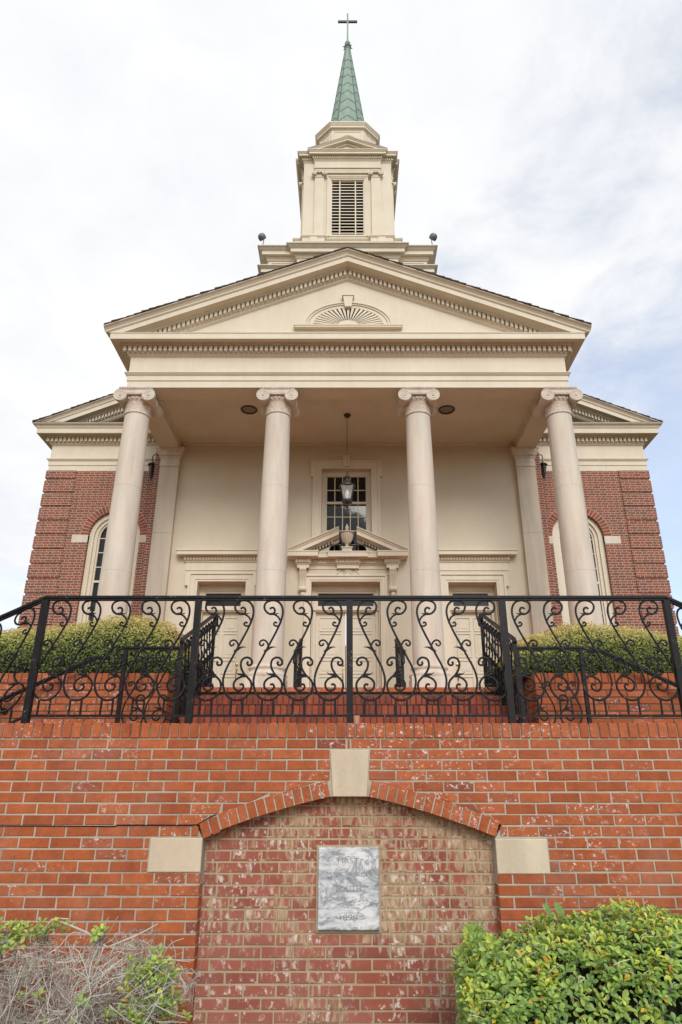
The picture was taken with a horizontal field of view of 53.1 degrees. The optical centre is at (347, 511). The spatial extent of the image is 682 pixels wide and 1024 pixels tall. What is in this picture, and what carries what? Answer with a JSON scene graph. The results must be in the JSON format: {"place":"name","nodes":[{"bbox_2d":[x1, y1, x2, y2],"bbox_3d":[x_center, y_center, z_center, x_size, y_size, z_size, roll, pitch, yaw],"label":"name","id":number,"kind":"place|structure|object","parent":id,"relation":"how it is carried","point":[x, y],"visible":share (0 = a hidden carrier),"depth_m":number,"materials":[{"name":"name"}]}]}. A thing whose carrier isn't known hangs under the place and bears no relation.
{"place":"outdoors","nodes":[
{"label":"outdoors","id":0,"kind":"place"},
{"bbox_2d":[0,0,681,645],"label":"sky","id":1,"kind":"structure","parent":0,"point":[148,147],"materials":[{"name":"white"}]},
{"bbox_3d":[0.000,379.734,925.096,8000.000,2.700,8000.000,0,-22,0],"label":"ground","id":2,"kind":"structure","parent":0,"visible":0},
{"bbox_2d":[0,673,187,723],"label":"brick planter","id":3,"kind":"object","parent":2,"relation":"on","point":[90,703],"visible":0.18,"depth_m":6.76,"materials":[{"name":"brick"}]},
{"bbox_2d":[0,656,109,714],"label":"wall handrail","id":4,"kind":"object","parent":3,"relation":"attached to","point":[59,674],"depth_m":6.72,"materials":[{"name":"black metal"}]},
{"bbox_2d":[0,612,212,687],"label":"hedge","id":5,"kind":"object","parent":3,"relation":"on","point":[67,649],"visible":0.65,"depth_m":7.19,"materials":[{"name":"green plant"}]},
{"bbox_2d":[0,916,200,1023],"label":"shrub","id":6,"kind":"object","parent":2,"relation":"on","point":[153,970],"visible":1,"depth_m":3.64,"materials":[{"name":"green plant"}]},
{"bbox_2d":[0,723,681,1023],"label":"retaining wall","id":7,"kind":"structure","parent":2,"relation":"on","point":[203,840],"depth_m":4.45,"materials":[{"name":"red brick"}]},
{"bbox_2d":[0,596,681,723],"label":"iron railing","id":8,"kind":"object","parent":7,"relation":"on","point":[189,715],"visible":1,"depth_m":4.96,"materials":[{"name":"black metal"}]},
{"bbox_2d":[316,845,381,932],"bbox_3d":[0.006,2.421,4.395,0.416,0.498,0.038,0,-22,0],"label":"marble tablet","id":9,"kind":"object","parent":7,"relation":"attached to","point":[348,888],"visible":1,"depth_m":4.38,"materials":[{"name":"white stone"}]},
{"bbox_2d":[353,715,359,723],"bbox_3d":[0.062,1.464,4.804,0.054,0.058,0.054,0,-22,0],"label":"plastic cup","id":10,"kind":"object","parent":7,"relation":"on","point":[356,718],"visible":0.82,"depth_m":4.79,"materials":[{"name":"pink plastic"}]},
{"bbox_2d":[18,13,679,687],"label":"church","id":11,"kind":"structure","parent":2,"relation":"on","point":[336,311],"depth_m":16.39,"materials":[{"name":"paint"}]},
{"bbox_2d":[71,505,146,628],"bbox_3d":[-6.025,2.002,16.955,1.970,4.663,0.306,0,-22,0],"label":"arched window","id":12,"kind":"structure","parent":11,"relation":"in","point":[96,544],"depth_m":17.34,"materials":[{"name":"wood"}]},
{"bbox_2d":[148,454,155,478],"bbox_3d":[-5.082,-1.193,17.804,0.266,0.780,0.250,0,-22,0],"label":"wall lantern","id":13,"kind":"object","parent":11,"relation":"attached to","point":[151,465],"depth_m":17.72,"materials":[{"name":"brown metal"}]},
{"bbox_2d":[176,549,257,686],"bbox_3d":[-3.015,2.791,16.043,2.250,3.870,0.695,0,-22,0],"label":"door","id":14,"kind":"structure","parent":11,"relation":"in","point":[232,627],"depth_m":16.38,"materials":[{"name":"beige paint"}]},
{"bbox_2d":[241,405,257,413],"bbox_3d":[-2.335,-2.421,16.178,0.400,0.033,0.400,0,-22,0],"label":"ceiling light","id":15,"kind":"object","parent":11,"relation":"attached to","point":[247,409],"visible":1,"depth_m":16.15,"materials":[{"name":"brown metal"}]},
{"bbox_2d":[258,233,265,244],"bbox_3d":[-2.856,-8.982,22.728,0.277,0.708,0.277,0,-22,0],"label":"floodlight","id":16,"kind":"object","parent":11,"relation":"on","point":[261,236],"visible":0.99,"depth_m":22.71,"materials":[{"name":"grey metal"}]},
{"bbox_2d":[311,454,381,550],"bbox_3d":[-0.030,-0.123,17.225,1.820,2.760,0.420,0,-22,0],"label":"sash window","id":17,"kind":"structure","parent":11,"relation":"in","point":[366,494],"depth_m":17.36,"materials":[{"name":"beige paint"}]},
{"bbox_2d":[339,413,354,507],"bbox_3d":[-0.010,-1.206,15.950,0.380,2.436,0.380,0,-22,0],"label":"hanging lantern","id":18,"kind":"object","parent":11,"relation":"hanging from","point":[347,484],"visible":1,"depth_m":15.61,"materials":[{"name":"brown metal"}]},
{"bbox_2d":[287,524,408,687],"bbox_3d":[0.005,2.447,16.106,2.910,4.555,0.840,0,-22,0],"label":"door","id":19,"kind":"structure","parent":11,"relation":"in","point":[312,553],"depth_m":16.35,"materials":[{"name":"beige paint"}]},
{"bbox_2d":[429,233,436,244],"bbox_3d":[2.857,-8.982,22.728,0.277,0.708,0.277,0,-22,0],"label":"floodlight","id":20,"kind":"object","parent":11,"relation":"on","point":[433,236],"visible":0.98,"depth_m":22.71,"materials":[{"name":"grey metal"}]},
{"bbox_2d":[438,405,454,413],"bbox_3d":[2.345,-2.421,16.178,0.400,0.033,0.400,0,-22,0],"label":"ceiling light","id":21,"kind":"object","parent":11,"relation":"attached to","point":[447,409],"visible":1,"depth_m":16.16,"materials":[{"name":"brown metal"}]},
{"bbox_2d":[439,549,517,687],"bbox_3d":[2.985,2.791,16.043,2.250,3.870,0.695,0,-22,0],"label":"door","id":22,"kind":"structure","parent":11,"relation":"in","point":[467,627],"depth_m":16.38,"materials":[{"name":"beige paint"}]},
{"bbox_2d":[539,454,547,479],"bbox_3d":[5.082,-1.193,17.804,0.266,0.780,0.250,0,-22,0],"label":"wall lantern","id":23,"kind":"object","parent":11,"relation":"attached to","point":[543,465],"depth_m":17.72,"materials":[{"name":"brown metal"}]},
{"bbox_2d":[547,507,620,631],"bbox_3d":[5.945,2.016,16.950,1.970,4.633,0.306,0,-22,0],"label":"arched window","id":24,"kind":"structure","parent":11,"relation":"in","point":[597,542],"depth_m":17.29,"materials":[{"name":"wood"}]},
{"bbox_2d":[446,894,681,1023],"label":"shrub","id":25,"kind":"object","parent":2,"relation":"on","point":[614,970],"visible":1,"depth_m":3.29,"materials":[{"name":"green plant"}]},
{"bbox_2d":[516,673,681,722],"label":"brick planter","id":26,"kind":"object","parent":2,"relation":"on","point":[649,701],"visible":0.12,"depth_m":6.76,"materials":[{"name":"brick"}]},
{"bbox_2d":[483,620,681,685],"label":"hedge","id":27,"kind":"object","parent":26,"relation":"in","point":[642,650],"visible":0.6,"depth_m":7.17,"materials":[{"name":"green plant"}]},
{"bbox_2d":[589,649,675,686],"bbox_3d":[3.812,2.003,6.624,2.784,1.321,0.144,0,-22,0],"label":"wall handrail","id":28,"kind":"object","parent":26,"relation":"attached to","point":[630,664],"depth_m":6.75,"materials":[{"name":"black metal"}]},
{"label":"lower landing","id":29,"kind":"structure","parent":2,"relation":"on","visible":0},
{"bbox_2d":[115,646,181,722],"bbox_3d":[-1.961,1.774,6.579,0.649,0.951,0.046,0,-22,0],"label":"iron railing","id":30,"kind":"object","parent":29,"relation":"on","point":[123,673],"visible":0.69,"depth_m":6.62,"materials":[{"name":"black metal"}]},
{"bbox_2d":[178,687,532,723],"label":"brick steps","id":31,"kind":"structure","parent":29,"relation":"on","point":[385,703],"depth_m":7.26,"materials":[{"name":"red brick"}]},
{"bbox_2d":[176,615,217,722],"bbox_3d":[-1.700,1.825,7.753,0.046,1.747,1.785,0,-22,0],"label":"iron railing","id":32,"kind":"object","parent":31,"relation":"on","point":[201,675],"visible":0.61,"depth_m":7.85,"materials":[{"name":"black metal"}]},
{"bbox_2d":[478,613,521,723],"bbox_3d":[1.715,1.825,7.753,0.046,1.747,1.785,0,-22,0],"label":"iron railing","id":33,"kind":"object","parent":31,"relation":"on","point":[492,631],"visible":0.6,"depth_m":7.80,"materials":[{"name":"black metal"}]},
{"bbox_2d":[515,646,591,722],"bbox_3d":[2.026,1.774,6.579,0.739,0.951,0.046,0,-22,0],"label":"iron railing","id":34,"kind":"object","parent":29,"relation":"on","point":[580,649],"visible":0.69,"depth_m":6.62,"materials":[{"name":"black metal"}]},
{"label":"upper landing","id":35,"kind":"structure","parent":2,"relation":"on","visible":0},
{"bbox_2d":[293,638,302,686],"bbox_3d":[-0.835,2.699,11.433,0.052,1.443,1.655,0,-22,0],"label":"iron railing","id":36,"kind":"object","parent":35,"relation":"on","point":[298,654],"visible":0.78,"depth_m":11.51,"materials":[{"name":"black metal"}]},
{"bbox_2d":[394,638,404,687],"bbox_3d":[0.875,2.699,11.433,0.052,1.443,1.655,0,-22,0],"label":"iron railing","id":37,"kind":"object","parent":35,"relation":"on","point":[399,655],"visible":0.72,"depth_m":11.29,"materials":[{"name":"black metal"}]}
]}

